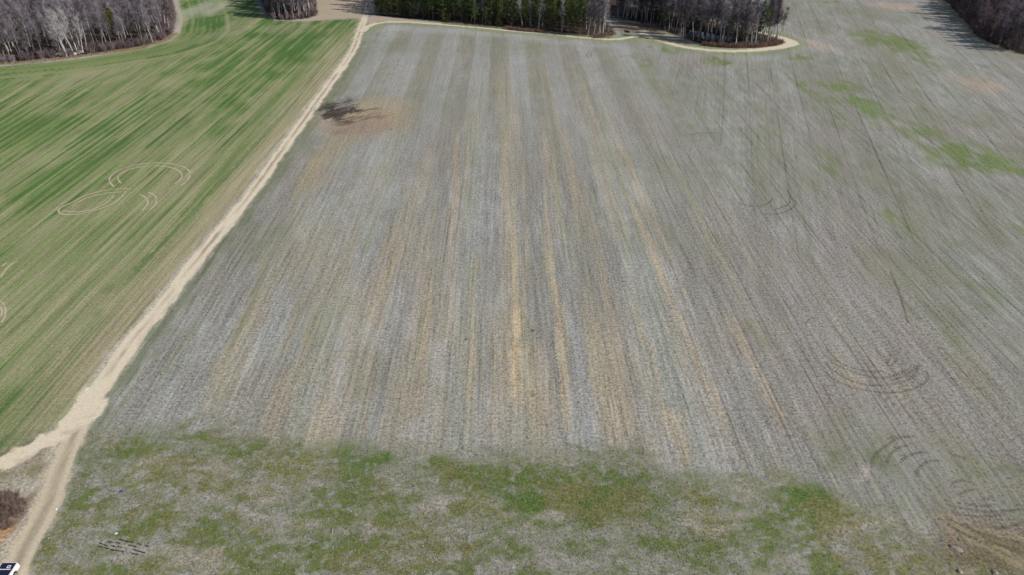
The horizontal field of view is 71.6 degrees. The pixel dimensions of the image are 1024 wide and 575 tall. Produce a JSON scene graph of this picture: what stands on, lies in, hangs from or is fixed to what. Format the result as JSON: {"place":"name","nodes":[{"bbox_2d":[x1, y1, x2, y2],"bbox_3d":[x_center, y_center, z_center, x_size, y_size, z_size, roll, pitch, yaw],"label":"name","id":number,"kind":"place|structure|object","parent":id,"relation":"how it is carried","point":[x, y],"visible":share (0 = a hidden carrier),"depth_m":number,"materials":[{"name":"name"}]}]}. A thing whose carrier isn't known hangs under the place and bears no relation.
{"place":"outdoors","nodes":[
{"label":"outdoors","id":0,"kind":"place"},
{"bbox_2d":[0,443,59,564],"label":"verge","id":1,"kind":"structure","parent":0,"point":[27,478],"depth_m":95.79,"materials":[{"name":"soil"}]},
{"bbox_2d":[0,501,13,513],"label":"brush","id":2,"kind":"object","parent":1,"relation":"on","point":[2,509],"visible":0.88,"depth_m":91.59,"materials":[{"name":"brown plant"}]},
{"bbox_2d":[0,516,15,529],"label":"brush","id":3,"kind":"object","parent":1,"relation":"on","point":[6,525],"visible":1,"depth_m":89.49,"materials":[{"name":"brown plant"}]},
{"bbox_2d":[1,493,16,504],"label":"brush","id":4,"kind":"object","parent":1,"relation":"on","point":[7,499],"visible":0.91,"depth_m":92.64,"materials":[{"name":"brown plant"}]},
{"bbox_2d":[1,503,23,518],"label":"brush","id":5,"kind":"object","parent":1,"relation":"on","point":[12,512],"visible":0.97,"depth_m":90.94,"materials":[{"name":"brown plant"}]},
{"bbox_2d":[12,494,29,507],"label":"brush","id":6,"kind":"object","parent":1,"relation":"on","point":[24,500],"visible":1,"depth_m":92.66,"materials":[{"name":"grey plant"}]},
{"bbox_2d":[0,0,360,452],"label":"crop field","id":7,"kind":"structure","parent":0,"point":[215,97],"depth_m":187.81,"materials":[{"name":"green plant"}]},
{"bbox_2d":[0,163,190,322],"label":"wheel tracks","id":8,"kind":"object","parent":7,"relation":"on","point":[2,302],"visible":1,"depth_m":170.32,"materials":[{"name":"beige soil"}]},
{"bbox_2d":[0,17,367,574],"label":"dirt road","id":9,"kind":"structure","parent":0,"point":[71,431],"depth_m":109.78,"materials":[{"name":"soil"}]},
{"bbox_2d":[0,562,19,574],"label":"pickup truck","id":10,"kind":"object","parent":9,"relation":"on","point":[9,568],"visible":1,"depth_m":83.64,"materials":[{"name":"white paint"}]},
{"bbox_2d":[286,0,439,23],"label":"meadow","id":11,"kind":"structure","parent":0,"point":[333,9],"depth_m":349.29,"materials":[{"name":"soil"}]},
{"bbox_2d":[0,0,1023,574],"bbox_3d":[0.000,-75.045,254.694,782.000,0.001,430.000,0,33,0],"label":"stubble field","id":12,"kind":"structure","parent":0,"point":[798,266],"depth_m":128.04,"materials":[{"name":"soil"}]},
{"bbox_2d":[312,96,359,113],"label":"burnt twigs","id":13,"kind":"object","parent":12,"relation":"on","point":[333,106],"visible":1,"depth_m":228.16,"materials":[{"name":"black plant"}]},
{"bbox_2d":[0,414,1018,574],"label":"grass tufts","id":14,"kind":"object","parent":12,"relation":"on","point":[444,549],"visible":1,"depth_m":91.38,"materials":[{"name":"green plant"}]},
{"bbox_2d":[8,409,1023,574],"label":"straw tufts","id":15,"kind":"object","parent":12,"relation":"on","point":[116,547],"visible":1,"depth_m":90.48,"materials":[{"name":"beige plant"}]},
{"bbox_2d":[537,0,543,29],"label":"bare tree","id":16,"kind":"object","parent":12,"relation":"on","point":[540,9],"visible":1,"depth_m":313.14,"materials":[{"name":"grey plant"}]},
{"bbox_2d":[596,0,607,32],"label":"bare tree","id":17,"kind":"object","parent":12,"relation":"on","point":[603,9],"visible":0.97,"depth_m":301.49,"materials":[{"name":"grey plant"}]},
{"bbox_2d":[701,38,783,48],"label":"dead reeds","id":18,"kind":"object","parent":12,"relation":"on","point":[755,45],"visible":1,"depth_m":291.45,"materials":[{"name":"brown plant"}]},
{"bbox_2d":[950,546,962,552],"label":"rock","id":19,"kind":"object","parent":12,"relation":"on","point":[957,549],"visible":1,"depth_m":87.01,"materials":[{"name":"stone"}]},
{"bbox_2d":[0,0,1023,63],"bbox_3d":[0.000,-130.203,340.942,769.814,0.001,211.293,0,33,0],"label":"forest floor","id":20,"kind":"structure","parent":0,"point":[506,21],"depth_m":323.05,"materials":[{"name":"soil"}]},
{"bbox_2d":[0,17,12,61],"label":"bare tree","id":21,"kind":"object","parent":20,"relation":"on","point":[2,36],"visible":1,"depth_m":270.01,"materials":[{"name":"grey plant"}]},
{"bbox_2d":[0,17,20,57],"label":"bare tree","id":22,"kind":"object","parent":20,"relation":"on","point":[2,23],"visible":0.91,"depth_m":271.12,"materials":[{"name":"grey plant"}]},
{"bbox_2d":[16,30,29,50],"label":"bare tree","id":23,"kind":"object","parent":20,"relation":"on","point":[23,35],"visible":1,"depth_m":272.45,"materials":[{"name":"grey plant"}]},
{"bbox_2d":[18,48,33,60],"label":"shrub","id":24,"kind":"object","parent":20,"relation":"on","point":[28,55],"visible":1,"depth_m":273.35,"materials":[{"name":"brown plant"}]},
{"bbox_2d":[31,22,42,56],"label":"bare tree","id":25,"kind":"object","parent":20,"relation":"on","point":[36,31],"visible":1,"depth_m":273.71,"materials":[{"name":"grey plant"}]},
{"bbox_2d":[34,48,46,58],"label":"shrub","id":26,"kind":"object","parent":20,"relation":"on","point":[40,55],"visible":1,"depth_m":276.16,"materials":[{"name":"brown plant"}]},
{"bbox_2d":[46,26,58,49],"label":"bare tree","id":27,"kind":"object","parent":20,"relation":"on","point":[54,40],"visible":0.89,"depth_m":275.42,"materials":[{"name":"grey plant"}]},
{"bbox_2d":[41,5,69,56],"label":"bare tree","id":28,"kind":"object","parent":20,"relation":"on","point":[53,27],"visible":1,"depth_m":272.39,"materials":[{"name":"grey plant"}]},
{"bbox_2d":[48,9,71,49],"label":"bare tree","id":29,"kind":"object","parent":20,"relation":"on","point":[56,16],"visible":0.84,"depth_m":276.46,"materials":[{"name":"grey plant"}]},
{"bbox_2d":[58,15,73,49],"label":"bare tree","id":30,"kind":"object","parent":20,"relation":"on","point":[66,33],"visible":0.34,"depth_m":282.38,"materials":[{"name":"grey plant"}]},
{"bbox_2d":[55,6,77,51],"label":"bare tree","id":31,"kind":"object","parent":20,"relation":"on","point":[63,20],"visible":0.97,"depth_m":276.94,"materials":[{"name":"grey plant"}]},
{"bbox_2d":[68,22,79,46],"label":"bare tree","id":32,"kind":"object","parent":20,"relation":"on","point":[74,33],"visible":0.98,"depth_m":279.55,"materials":[{"name":"grey plant"}]},
{"bbox_2d":[73,11,83,52],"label":"bare tree","id":33,"kind":"object","parent":20,"relation":"on","point":[78,27],"visible":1,"depth_m":279.45,"materials":[{"name":"grey plant"}]},
{"bbox_2d":[70,0,90,44],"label":"bare tree","id":34,"kind":"object","parent":20,"relation":"on","point":[81,16],"visible":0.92,"depth_m":280.44,"materials":[{"name":"grey plant"}]},
{"bbox_2d":[0,32,177,65],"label":"dry grass","id":35,"kind":"structure","parent":20,"relation":"on","point":[134,48],"depth_m":282.10,"materials":[{"name":"beige plant"}]},
{"bbox_2d":[100,12,111,44],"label":"bare tree","id":36,"kind":"object","parent":20,"relation":"on","point":[104,26],"visible":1,"depth_m":287.03,"materials":[{"name":"grey plant"}]},
{"bbox_2d":[102,7,125,32],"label":"cedar tree","id":37,"kind":"object","parent":20,"relation":"on","point":[109,14],"visible":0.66,"depth_m":308.21,"materials":[{"name":"green plant"}]},
{"bbox_2d":[113,14,124,40],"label":"bare tree","id":38,"kind":"object","parent":20,"relation":"on","point":[117,21],"visible":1,"depth_m":289.48,"materials":[{"name":"grey plant"}]},
{"bbox_2d":[126,0,142,38],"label":"bare tree","id":39,"kind":"object","parent":20,"relation":"on","point":[132,2],"visible":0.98,"depth_m":291.50,"materials":[{"name":"grey plant"}]},
{"bbox_2d":[134,0,152,41],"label":"bare tree","id":40,"kind":"object","parent":20,"relation":"on","point":[141,9],"visible":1,"depth_m":292.06,"materials":[{"name":"grey plant"}]},
{"bbox_2d":[143,3,158,31],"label":"bare tree","id":41,"kind":"object","parent":20,"relation":"on","point":[150,10],"visible":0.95,"depth_m":298.15,"materials":[{"name":"grey plant"}]},
{"bbox_2d":[145,0,162,29],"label":"bare tree","id":42,"kind":"object","parent":20,"relation":"on","point":[152,4],"visible":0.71,"depth_m":304.32,"materials":[{"name":"grey plant"}]},
{"bbox_2d":[160,0,169,27],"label":"bare tree","id":43,"kind":"object","parent":20,"relation":"on","point":[166,10],"visible":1,"depth_m":314.68,"materials":[{"name":"grey plant"}]},
{"bbox_2d":[407,0,420,17],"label":"pine tree","id":44,"kind":"object","parent":20,"relation":"on","point":[414,8],"visible":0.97,"depth_m":335.46,"materials":[{"name":"green plant"}]},
{"bbox_2d":[426,0,437,16],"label":"pine tree","id":45,"kind":"object","parent":20,"relation":"on","point":[431,3],"visible":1,"depth_m":331.88,"materials":[{"name":"green plant"}]},
{"bbox_2d":[437,0,452,19],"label":"pine tree","id":46,"kind":"object","parent":20,"relation":"on","point":[443,4],"visible":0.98,"depth_m":330.40,"materials":[{"name":"green plant"}]},
{"bbox_2d":[447,0,459,19],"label":"pine tree","id":47,"kind":"object","parent":20,"relation":"on","point":[455,8],"visible":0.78,"depth_m":332.24,"materials":[{"name":"green plant"}]},
{"bbox_2d":[452,0,469,20],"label":"pine tree","id":48,"kind":"object","parent":20,"relation":"on","point":[461,9],"visible":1,"depth_m":329.13,"materials":[{"name":"green plant"}]},
{"bbox_2d":[462,0,478,20],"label":"pine tree","id":49,"kind":"object","parent":20,"relation":"on","point":[470,3],"visible":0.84,"depth_m":327.75,"materials":[{"name":"green plant"}]},
{"bbox_2d":[470,0,479,23],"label":"pine tree","id":50,"kind":"object","parent":20,"relation":"on","point":[474,7],"visible":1,"depth_m":324.19,"materials":[{"name":"green plant"}]},
{"bbox_2d":[484,0,498,18],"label":"pine tree","id":51,"kind":"object","parent":20,"relation":"on","point":[492,12],"visible":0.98,"depth_m":325.22,"materials":[{"name":"green plant"}]},
{"bbox_2d":[496,0,505,18],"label":"pine tree","id":52,"kind":"object","parent":20,"relation":"on","point":[501,1],"visible":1,"depth_m":323.68,"materials":[{"name":"green plant"}]},
{"bbox_2d":[505,0,518,19],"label":"pine tree","id":53,"kind":"object","parent":20,"relation":"on","point":[511,10],"visible":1,"depth_m":316.72,"materials":[{"name":"green plant"}]},
{"bbox_2d":[0,0,1023,52],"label":"distant wood","id":54,"kind":"object","parent":20,"relation":"on","point":[17,6],"visible":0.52,"depth_m":305.21,"materials":[{"name":"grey plant"}]},
{"bbox_2d":[519,0,530,27],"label":"pine tree","id":55,"kind":"object","parent":20,"relation":"on","point":[523,4],"visible":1,"depth_m":315.93,"materials":[{"name":"green plant"}]},
{"bbox_2d":[532,0,545,28],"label":"pine tree","id":56,"kind":"object","parent":20,"relation":"on","point":[536,3],"visible":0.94,"depth_m":314.64,"materials":[{"name":"green plant"}]},
{"bbox_2d":[547,0,559,22],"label":"pine tree","id":57,"kind":"object","parent":20,"relation":"on","point":[552,10],"visible":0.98,"depth_m":312.40,"materials":[{"name":"green plant"}]},
{"bbox_2d":[561,0,574,32],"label":"pine tree","id":58,"kind":"object","parent":20,"relation":"on","point":[568,11],"visible":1,"depth_m":307.35,"materials":[{"name":"green plant"}]},
{"bbox_2d":[569,0,578,32],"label":"pine tree","id":59,"kind":"object","parent":20,"relation":"on","point":[572,8],"visible":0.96,"depth_m":309.32,"materials":[{"name":"green plant"}]},
{"bbox_2d":[575,0,587,33],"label":"pine tree","id":60,"kind":"object","parent":20,"relation":"on","point":[580,16],"visible":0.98,"depth_m":307.35,"materials":[{"name":"green plant"}]},
{"bbox_2d":[583,0,593,28],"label":"pine tree","id":61,"kind":"object","parent":20,"relation":"on","point":[586,2],"visible":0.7,"depth_m":307.92,"materials":[{"name":"green plant"}]},
{"bbox_2d":[584,0,596,32],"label":"bare tree","id":62,"kind":"object","parent":20,"relation":"on","point":[591,8],"visible":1,"depth_m":303.37,"materials":[{"name":"grey plant"}]},
{"bbox_2d":[589,0,602,33],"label":"bare tree","id":63,"kind":"object","parent":20,"relation":"on","point":[598,6],"visible":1,"depth_m":300.44,"materials":[{"name":"grey plant"}]},
{"bbox_2d":[658,0,673,29],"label":"pine tree","id":64,"kind":"object","parent":20,"relation":"on","point":[663,18],"visible":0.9,"depth_m":314.67,"materials":[{"name":"green plant"}]},
{"bbox_2d":[662,0,676,31],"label":"bare tree","id":65,"kind":"object","parent":20,"relation":"on","point":[668,7],"visible":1,"depth_m":309.90,"materials":[{"name":"grey plant"}]},
{"bbox_2d":[674,0,685,32],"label":"bare tree","id":66,"kind":"object","parent":20,"relation":"on","point":[681,3],"visible":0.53,"depth_m":308.27,"materials":[{"name":"grey plant"}]},
{"bbox_2d":[678,3,687,25],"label":"bare tree","id":67,"kind":"object","parent":20,"relation":"on","point":[681,10],"visible":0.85,"depth_m":304.55,"materials":[{"name":"grey plant"}]},
{"bbox_2d":[682,5,692,37],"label":"bare tree","id":68,"kind":"object","parent":20,"relation":"on","point":[686,17],"visible":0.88,"depth_m":300.31,"materials":[{"name":"grey plant"}]},
{"bbox_2d":[685,0,702,39],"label":"bare tree","id":69,"kind":"object","parent":20,"relation":"on","point":[692,4],"visible":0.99,"depth_m":295.83,"materials":[{"name":"grey plant"}]},
{"bbox_2d":[690,0,701,30],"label":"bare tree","id":70,"kind":"object","parent":20,"relation":"on","point":[697,21],"visible":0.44,"depth_m":312.75,"materials":[{"name":"grey plant"}]},
{"bbox_2d":[697,0,707,41],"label":"bare tree","id":71,"kind":"object","parent":20,"relation":"on","point":[704,10],"visible":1,"depth_m":292.73,"materials":[{"name":"grey plant"}]},
{"bbox_2d":[705,0,711,40],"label":"bare tree","id":72,"kind":"object","parent":20,"relation":"on","point":[706,15],"visible":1,"depth_m":292.29,"materials":[{"name":"grey plant"}]},
{"bbox_2d":[709,0,717,25],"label":"bare tree","id":73,"kind":"object","parent":20,"relation":"on","point":[714,12],"visible":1,"depth_m":290.32,"materials":[{"name":"grey plant"}]},
{"bbox_2d":[714,3,724,40],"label":"bare tree","id":74,"kind":"object","parent":20,"relation":"on","point":[720,13],"visible":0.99,"depth_m":292.11,"materials":[{"name":"grey plant"}]},
{"bbox_2d":[716,0,731,41],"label":"bare tree","id":75,"kind":"object","parent":20,"relation":"on","point":[726,3],"visible":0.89,"depth_m":291.90,"materials":[{"name":"grey plant"}]},
{"bbox_2d":[721,0,732,41],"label":"bare tree","id":76,"kind":"object","parent":20,"relation":"on","point":[729,7],"visible":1,"depth_m":286.92,"materials":[{"name":"grey plant"}]},
{"bbox_2d":[726,6,737,40],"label":"bare tree","id":77,"kind":"object","parent":20,"relation":"on","point":[728,27],"visible":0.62,"depth_m":293.32,"materials":[{"name":"grey plant"}]},
{"bbox_2d":[729,0,746,44],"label":"bare tree","id":78,"kind":"object","parent":20,"relation":"on","point":[740,10],"visible":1,"depth_m":287.12,"materials":[{"name":"grey plant"}]},
{"bbox_2d":[734,5,751,42],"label":"pine tree","id":79,"kind":"object","parent":20,"relation":"on","point":[740,31],"visible":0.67,"depth_m":291.89,"materials":[{"name":"green plant"}]},
{"bbox_2d":[742,3,755,43],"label":"bare tree","id":80,"kind":"object","parent":20,"relation":"on","point":[751,15],"visible":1,"depth_m":286.35,"materials":[{"name":"grey plant"}]},
{"bbox_2d":[749,5,764,43],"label":"bare tree","id":81,"kind":"object","parent":20,"relation":"on","point":[754,22],"visible":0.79,"depth_m":288.89,"materials":[{"name":"grey plant"}]},
{"bbox_2d":[752,0,767,32],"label":"pine tree","id":82,"kind":"object","parent":20,"relation":"on","point":[764,4],"visible":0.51,"depth_m":296.30,"materials":[{"name":"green plant"}]},
{"bbox_2d":[755,0,765,41],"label":"bare tree","id":83,"kind":"object","parent":20,"relation":"on","point":[760,4],"visible":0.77,"depth_m":291.19,"materials":[{"name":"grey plant"}]},
{"bbox_2d":[758,10,765,38],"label":"bare tree","id":84,"kind":"object","parent":20,"relation":"on","point":[761,23],"visible":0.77,"depth_m":295.53,"materials":[{"name":"grey plant"}]},
{"bbox_2d":[762,6,771,42],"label":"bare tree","id":85,"kind":"object","parent":20,"relation":"on","point":[768,19],"visible":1,"depth_m":289.12,"materials":[{"name":"grey plant"}]},
{"bbox_2d":[763,0,778,40],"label":"bare tree","id":86,"kind":"object","parent":20,"relation":"on","point":[770,13],"visible":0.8,"depth_m":291.86,"materials":[{"name":"grey plant"}]},
{"bbox_2d":[764,0,779,41],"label":"bare tree","id":87,"kind":"object","parent":20,"relation":"on","point":[772,19],"visible":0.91,"depth_m":291.09,"materials":[{"name":"grey plant"}]},
{"bbox_2d":[772,0,785,39],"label":"bare tree","id":88,"kind":"object","parent":20,"relation":"on","point":[778,16],"visible":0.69,"depth_m":296.18,"materials":[{"name":"grey plant"}]},
{"bbox_2d":[775,0,786,39],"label":"bare tree","id":89,"kind":"object","parent":20,"relation":"on","point":[779,7],"visible":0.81,"depth_m":294.78,"materials":[{"name":"grey plant"}]},
{"bbox_2d":[779,6,789,37],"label":"bare tree","id":90,"kind":"object","parent":20,"relation":"on","point":[783,24],"visible":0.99,"depth_m":294.18,"materials":[{"name":"grey plant"}]},
{"bbox_2d":[975,24,990,37],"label":"shrub","id":91,"kind":"object","parent":20,"relation":"on","point":[985,31],"visible":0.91,"depth_m":305.14,"materials":[{"name":"brown plant"}]},
{"bbox_2d":[977,1,990,29],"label":"bare tree","id":92,"kind":"object","parent":20,"relation":"on","point":[984,10],"visible":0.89,"depth_m":308.69,"materials":[{"name":"grey plant"}]},
{"bbox_2d":[981,7,992,27],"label":"bare tree","id":93,"kind":"object","parent":20,"relation":"on","point":[984,20],"visible":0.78,"depth_m":305.66,"materials":[{"name":"grey plant"}]},
{"bbox_2d":[985,9,995,37],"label":"bare tree","id":94,"kind":"object","parent":20,"relation":"on","point":[989,18],"visible":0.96,"depth_m":302.27,"materials":[{"name":"grey plant"}]},
{"bbox_2d":[991,10,1003,38],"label":"bare tree","id":95,"kind":"object","parent":20,"relation":"on","point":[997,20],"visible":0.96,"depth_m":297.26,"materials":[{"name":"grey plant"}]},
{"bbox_2d":[994,31,1010,44],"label":"shrub","id":96,"kind":"object","parent":20,"relation":"on","point":[999,38],"visible":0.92,"depth_m":293.80,"materials":[{"name":"grey plant"}]},
{"bbox_2d":[998,11,1011,44],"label":"bare tree","id":97,"kind":"object","parent":20,"relation":"on","point":[1006,17],"visible":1,"depth_m":291.16,"materials":[{"name":"grey plant"}]},
{"bbox_2d":[1006,22,1019,40],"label":"bare tree","id":98,"kind":"object","parent":20,"relation":"on","point":[1012,31],"visible":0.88,"depth_m":288.55,"materials":[{"name":"grey plant"}]},
{"bbox_2d":[1004,32,1023,49],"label":"shrub","id":99,"kind":"object","parent":20,"relation":"on","point":[1011,44],"visible":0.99,"depth_m":287.01,"materials":[{"name":"grey plant"}]},
{"bbox_2d":[1008,4,1020,33],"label":"bare tree","id":100,"kind":"object","parent":20,"relation":"on","point":[1013,16],"visible":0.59,"depth_m":296.18,"materials":[{"name":"grey plant"}]},
{"bbox_2d":[1013,11,1023,49],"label":"bare tree","id":101,"kind":"object","parent":20,"relation":"on","point":[1021,26],"visible":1,"depth_m":284.30,"materials":[{"name":"grey plant"}]},
{"bbox_2d":[365,19,799,51],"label":"dirt path","id":102,"kind":"structure","parent":0,"point":[790,42],"depth_m":302.67,"materials":[{"name":"soil"}]},
{"bbox_2d":[503,25,544,32],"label":"dead reeds","id":103,"kind":"object","parent":102,"relation":"on","point":[513,28],"visible":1,"depth_m":315.05,"materials":[{"name":"brown plant"}]},
{"bbox_2d":[442,23,610,37],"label":"dry grass","id":104,"kind":"structure","parent":102,"relation":"on","point":[460,24],"depth_m":314.08,"materials":[{"name":"brown plant"}]},
{"bbox_2d":[590,31,618,38],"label":"dead reeds","id":105,"kind":"object","parent":102,"relation":"on","point":[601,34],"visible":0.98,"depth_m":306.85,"materials":[{"name":"brown plant"}]},
{"bbox_2d":[668,28,735,40],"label":"pond water","id":106,"kind":"structure","parent":0,"point":[702,34],"depth_m":308.53,"materials":[{"name":"grey liquid"}]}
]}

